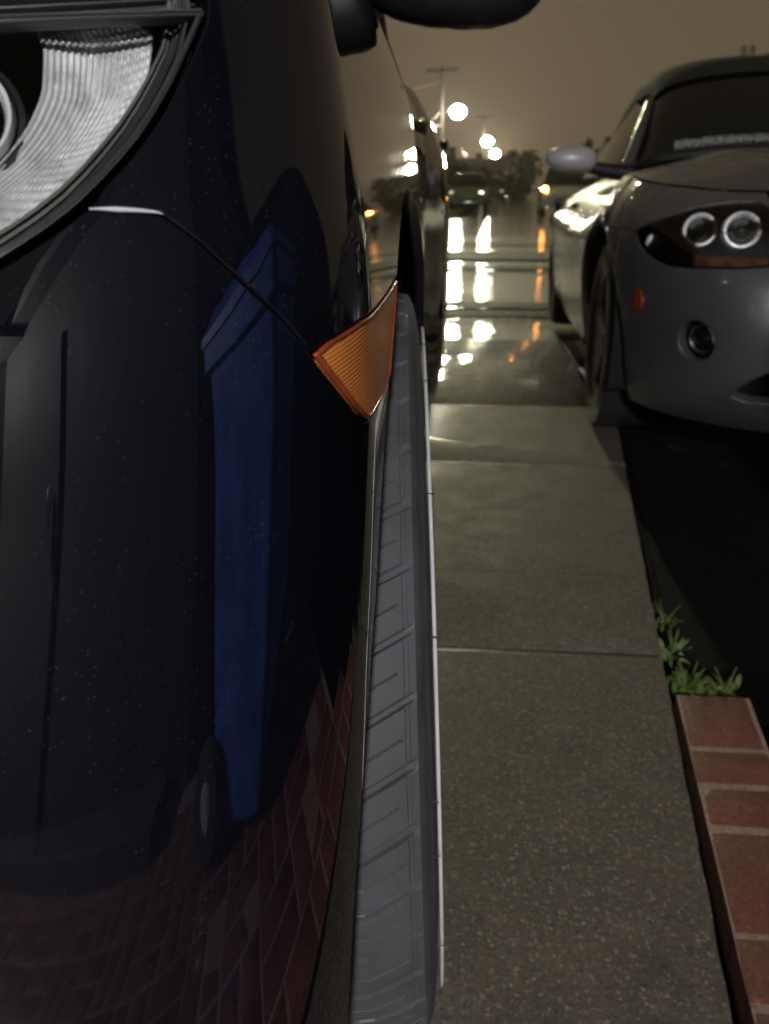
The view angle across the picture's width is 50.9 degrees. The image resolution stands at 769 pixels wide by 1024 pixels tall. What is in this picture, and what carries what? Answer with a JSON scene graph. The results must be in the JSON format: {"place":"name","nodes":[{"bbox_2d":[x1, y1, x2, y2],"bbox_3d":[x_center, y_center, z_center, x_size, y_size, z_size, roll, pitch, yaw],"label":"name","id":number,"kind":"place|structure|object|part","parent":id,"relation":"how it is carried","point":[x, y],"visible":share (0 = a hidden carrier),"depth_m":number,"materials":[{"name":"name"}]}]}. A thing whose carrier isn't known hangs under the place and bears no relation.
{"place":"outdoors","nodes":[
{"label":"outdoors","id":0,"kind":"place"},
{"bbox_2d":[450,198,490,217],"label":"pavement","id":1,"kind":"structure","parent":0,"point":[457,210],"depth_m":32.53,"materials":[{"name":"concrete"}]},
{"bbox_2d":[414,65,464,141],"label":"utility pole","id":2,"kind":"object","parent":1,"relation":"on","point":[457,111],"visible":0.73,"depth_m":66.28,"materials":[{"name":"brown wood"}]},
{"bbox_2d":[443,145,459,168],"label":"leafy tree","id":3,"kind":"object","parent":1,"relation":"on","point":[451,157],"visible":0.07,"depth_m":57.41,"materials":[{"name":"green plant"}]},
{"bbox_2d":[446,160,480,185],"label":"leafy tree","id":4,"kind":"object","parent":1,"relation":"on","point":[464,168],"visible":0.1,"depth_m":42.36,"materials":[{"name":"green plant"}]},
{"bbox_2d":[458,114,492,157],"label":"utility pole","id":5,"kind":"object","parent":1,"relation":"on","point":[487,141],"visible":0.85,"depth_m":111.81,"materials":[{"name":"brown wood"}]},
{"bbox_2d":[448,162,509,202],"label":"leafy tree","id":6,"kind":"object","parent":1,"relation":"on","point":[484,171],"visible":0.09,"depth_m":53.76,"materials":[{"name":"green plant"}]},
{"bbox_2d":[454,153,511,196],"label":"house","id":7,"kind":"structure","parent":1,"relation":"on","point":[502,164],"depth_m":82.96,"materials":[{"name":"paint"}]},
{"bbox_2d":[489,150,498,157],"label":"street lamp","id":8,"kind":"object","parent":1,"relation":"on","point":[494,153],"visible":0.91,"depth_m":158.66,"materials":[{"name":"metal"}]},
{"bbox_2d":[491,168,532,199],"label":"leafy tree","id":9,"kind":"object","parent":1,"relation":"on","point":[518,183],"visible":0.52,"depth_m":62.93,"materials":[{"name":"green plant"}]},
{"bbox_2d":[190,0,768,188],"label":"sky","id":10,"kind":"structure","parent":0,"point":[566,72],"materials":[{"name":"grey"}]},
{"bbox_2d":[447,190,555,320],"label":"road","id":11,"kind":"structure","parent":0,"point":[508,220],"depth_m":11.51,"materials":[{"name":"grey asphalt"}]},
{"bbox_2d":[449,173,487,209],"bbox_3d":[3.538,-13.650,34.380,1.754,1.442,4.280,3,22,7],"label":"parked car","id":12,"kind":"object","parent":11,"relation":"on","point":[468,187],"visible":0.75,"depth_m":33.02,"materials":[{"name":"green paint"}]},
{"bbox_2d":[484,177,505,201],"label":"parked car","id":13,"kind":"object","parent":11,"relation":"on","point":[496,186],"visible":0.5,"depth_m":50.55,"materials":[{"name":"grey paint"}]},
{"bbox_2d":[447,301,548,307],"bbox_3d":[0.529,-1.618,6.289,28.000,0.014,0.389,2,22,4],"label":"road patch","id":14,"kind":"object","parent":11,"relation":"on","point":[500,304],"visible":0.15,"depth_m":6.24,"materials":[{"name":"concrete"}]},
{"bbox_2d":[447,309,549,318],"bbox_3d":[1.394,-1.411,5.872,10.200,0.050,0.420,2,22,4],"label":"gutter","id":15,"kind":"object","parent":11,"relation":"on","point":[497,313],"depth_m":5.89,"materials":[{"name":"concrete"}]},
{"bbox_2d":[448,265,548,268],"bbox_3d":[0.779,-2.760,9.096,28.000,0.016,0.459,2,22,4],"label":"road patch","id":16,"kind":"object","parent":11,"relation":"on","point":[506,266],"visible":0.14,"depth_m":9.06,"materials":[{"name":"grey asphalt"}]},
{"bbox_2d":[449,251,549,258],"bbox_3d":[0.909,-3.361,10.568,28.000,0.020,1.251,2,22,4],"label":"road patch","id":17,"kind":"object","parent":11,"relation":"on","point":[496,255],"visible":0.14,"depth_m":10.48,"materials":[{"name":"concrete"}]},
{"bbox_2d":[449,243,550,243],"bbox_3d":[1.094,-4.205,12.655,28.000,0.010,0.353,2,22,4],"label":"road patch","id":18,"kind":"object","parent":11,"relation":"on","point":[499,243],"visible":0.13,"depth_m":12.57,"materials":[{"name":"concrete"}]},
{"bbox_2d":[537,167,595,217],"bbox_3d":[5.644,-9.938,24.993,1.754,1.522,4.280,3,22,8],"label":"parked car","id":19,"kind":"object","parent":11,"relation":"on","point":[556,187],"visible":0.59,"depth_m":23.97,"materials":[{"name":"grey paint"}]},
{"bbox_2d":[584,137,593,148],"bbox_3d":[9.783,-16.627,39.539,1.264,3.170,1.233,4,22,10],"label":"conifer","id":20,"kind":"object","parent":11,"relation":"on","point":[588,142],"visible":0.06,"depth_m":39.03,"materials":[{"name":"green plant"}]},
{"bbox_2d":[582,142,606,182],"bbox_3d":[8.773,-14.044,34.309,3.041,3.065,3.350,-18,28,-37],"label":"leafy tree","id":21,"kind":"object","parent":11,"relation":"on","point":[598,179],"visible":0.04,"depth_m":33.49,"materials":[{"name":"green plant"}]},
{"bbox_2d":[445,319,582,340],"bbox_3d":[1.126,-1.141,5.090,10.600,0.088,1.230,2,22,4],"label":"driveway apron","id":22,"kind":"object","parent":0,"point":[505,329],"visible":0.28,"depth_m":4.92,"materials":[{"name":"concrete"}]},
{"bbox_2d":[545,54,768,431],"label":"sports car","id":23,"kind":"object","parent":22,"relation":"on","point":[658,297],"visible":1,"depth_m":2.32,"materials":[{"name":"silver metal"}]},
{"bbox_3d":[1.028,-1.286,3.912,0.358,0.641,1.125,3,22,7],"label":"door","id":24,"kind":"part","parent":23,"relation":"part of","materials":[{"name":"silver metal"}]},
{"bbox_3d":[1.072,-1.714,3.721,0.170,0.320,1.250,3,22,7],"label":"side window","id":25,"kind":"part","parent":23,"relation":"part of","materials":[{"name":"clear glass"}]},
{"bbox_2d":[431,339,659,428],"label":"sidewalk","id":26,"kind":"structure","parent":0,"point":[513,372],"depth_m":3.69,"materials":[{"name":"concrete"}]},
{"bbox_2d":[424,404,732,1023],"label":"driveway","id":27,"kind":"structure","parent":0,"point":[575,889],"depth_m":1.21,"materials":[{"name":"concrete"}]},
{"bbox_2d":[0,0,540,1023],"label":"parked car","id":28,"kind":"object","parent":27,"relation":"on","point":[224,242],"visible":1,"depth_m":0.27,"materials":[{"name":"black paint"}]},
{"bbox_3d":[-1.343,-1.484,2.497,0.166,0.440,2.900,2,22,4],"label":"side window","id":29,"kind":"part","parent":28,"relation":"part of","materials":[{"name":"glass"}]},
{"bbox_3d":[-0.593,-1.903,3.560,1.240,0.450,0.700,2,22,4],"label":"rear window","id":30,"kind":"part","parent":28,"relation":"part of","materials":[{"name":"glass"}]},
{"bbox_3d":[0.049,-0.501,1.694,0.135,0.791,0.989,2,22,4],"label":"front door","id":31,"kind":"part","parent":28,"relation":"part of","materials":[{"name":"black paint"}]},
{"bbox_3d":[0.145,-0.847,2.553,0.118,0.795,0.864,2,22,4],"label":"rear door","id":32,"kind":"part","parent":28,"relation":"part of","materials":[{"name":"black paint"}]},
{"bbox_2d":[432,404,658,656],"bbox_3d":[-1.503,-0.137,2.445,4.623,0.001,1.812,2,22,4],"label":"joint filler","id":33,"kind":"object","parent":27,"relation":"on","point":[546,651],"visible":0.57,"depth_m":1.48,"materials":[{"name":"black"}]},
{"bbox_2d":[619,427,669,649],"bbox_3d":[0.845,-0.045,2.279,0.289,0.010,1.802,5,22,11],"label":"soil strip","id":34,"kind":"object","parent":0,"point":[654,585],"visible":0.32,"depth_m":1.96,"materials":[{"name":"brown soil"}]},
{"bbox_2d":[655,599,680,632],"bbox_3d":[0.550,0.195,1.601,0.084,0.049,0.087,-10,24,-24],"label":"weed","id":35,"kind":"object","parent":34,"relation":"on","point":[663,622],"visible":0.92,"depth_m":1.59,"materials":[{"name":"green plant"}]},
{"bbox_2d":[658,626,690,667],"bbox_3d":[0.527,0.243,1.476,0.071,0.055,0.078,4,22,10],"label":"weed","id":36,"kind":"object","parent":34,"relation":"on","point":[667,654],"visible":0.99,"depth_m":1.49,"materials":[{"name":"green plant"}]},
{"bbox_2d":[665,659,712,695],"bbox_3d":[0.519,0.282,1.388,0.097,0.046,0.097,4,22,10],"label":"weed","id":37,"kind":"object","parent":34,"relation":"on","point":[682,679],"visible":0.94,"depth_m":1.39,"materials":[{"name":"green plant"}]},
{"bbox_2d":[531,189,768,1023],"bbox_3d":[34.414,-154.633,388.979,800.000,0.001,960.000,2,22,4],"label":"ground","id":38,"kind":"structure","parent":0,"point":[754,687],"depth_m":1.53,"materials":[{"name":"soil"}]},
{"bbox_2d":[499,147,545,196],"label":"leafy tree","id":39,"kind":"object","parent":38,"relation":"on","point":[527,165],"visible":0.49,"depth_m":85.78,"materials":[{"name":"green plant"}]},
{"bbox_2d":[624,412,768,671],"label":"side driveway","id":40,"kind":"structure","parent":0,"point":[703,490],"depth_m":2.01,"materials":[{"name":"black asphalt"}]},
{"bbox_2d":[730,674,741,689],"bbox_3d":[0.608,0.294,1.395,0.046,0.019,0.020,-14,26,-31],"label":"weed","id":41,"kind":"object","parent":40,"relation":"on","point":[737,683],"visible":0.96,"depth_m":1.40,"materials":[{"name":"green plant"}]},
{"bbox_2d":[673,695,768,1023],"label":"brick paving","id":42,"kind":"structure","parent":0,"point":[743,859],"depth_m":1.08,"materials":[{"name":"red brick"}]},
{"bbox_2d":[686,681,722,696],"bbox_3d":[0.538,0.304,1.372,0.073,0.018,0.057,-3,22,-8],"label":"weed","id":43,"kind":"object","parent":42,"relation":"on","point":[710,694],"visible":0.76,"depth_m":1.37,"materials":[{"name":"green plant"}]},
{"bbox_2d":[709,667,736,697],"bbox_3d":[0.573,0.291,1.369,0.049,0.045,0.069,11,24,25],"label":"weed","id":44,"kind":"object","parent":42,"relation":"on","point":[725,686],"visible":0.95,"depth_m":1.38,"materials":[{"name":"green plant"}]},
{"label":"far pavement","id":45,"kind":"structure","parent":0,"visible":0},
{"bbox_2d":[598,137,721,190],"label":"house","id":46,"kind":"structure","parent":45,"relation":"on","point":[606,140],"depth_m":47.96,"materials":[{"name":"brown wood"}]},
{"bbox_2d":[721,45,768,190],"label":"mast arm pole","id":47,"kind":"object","parent":45,"relation":"on","point":[743,48],"visible":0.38,"depth_m":28.02,"materials":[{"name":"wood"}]}
]}

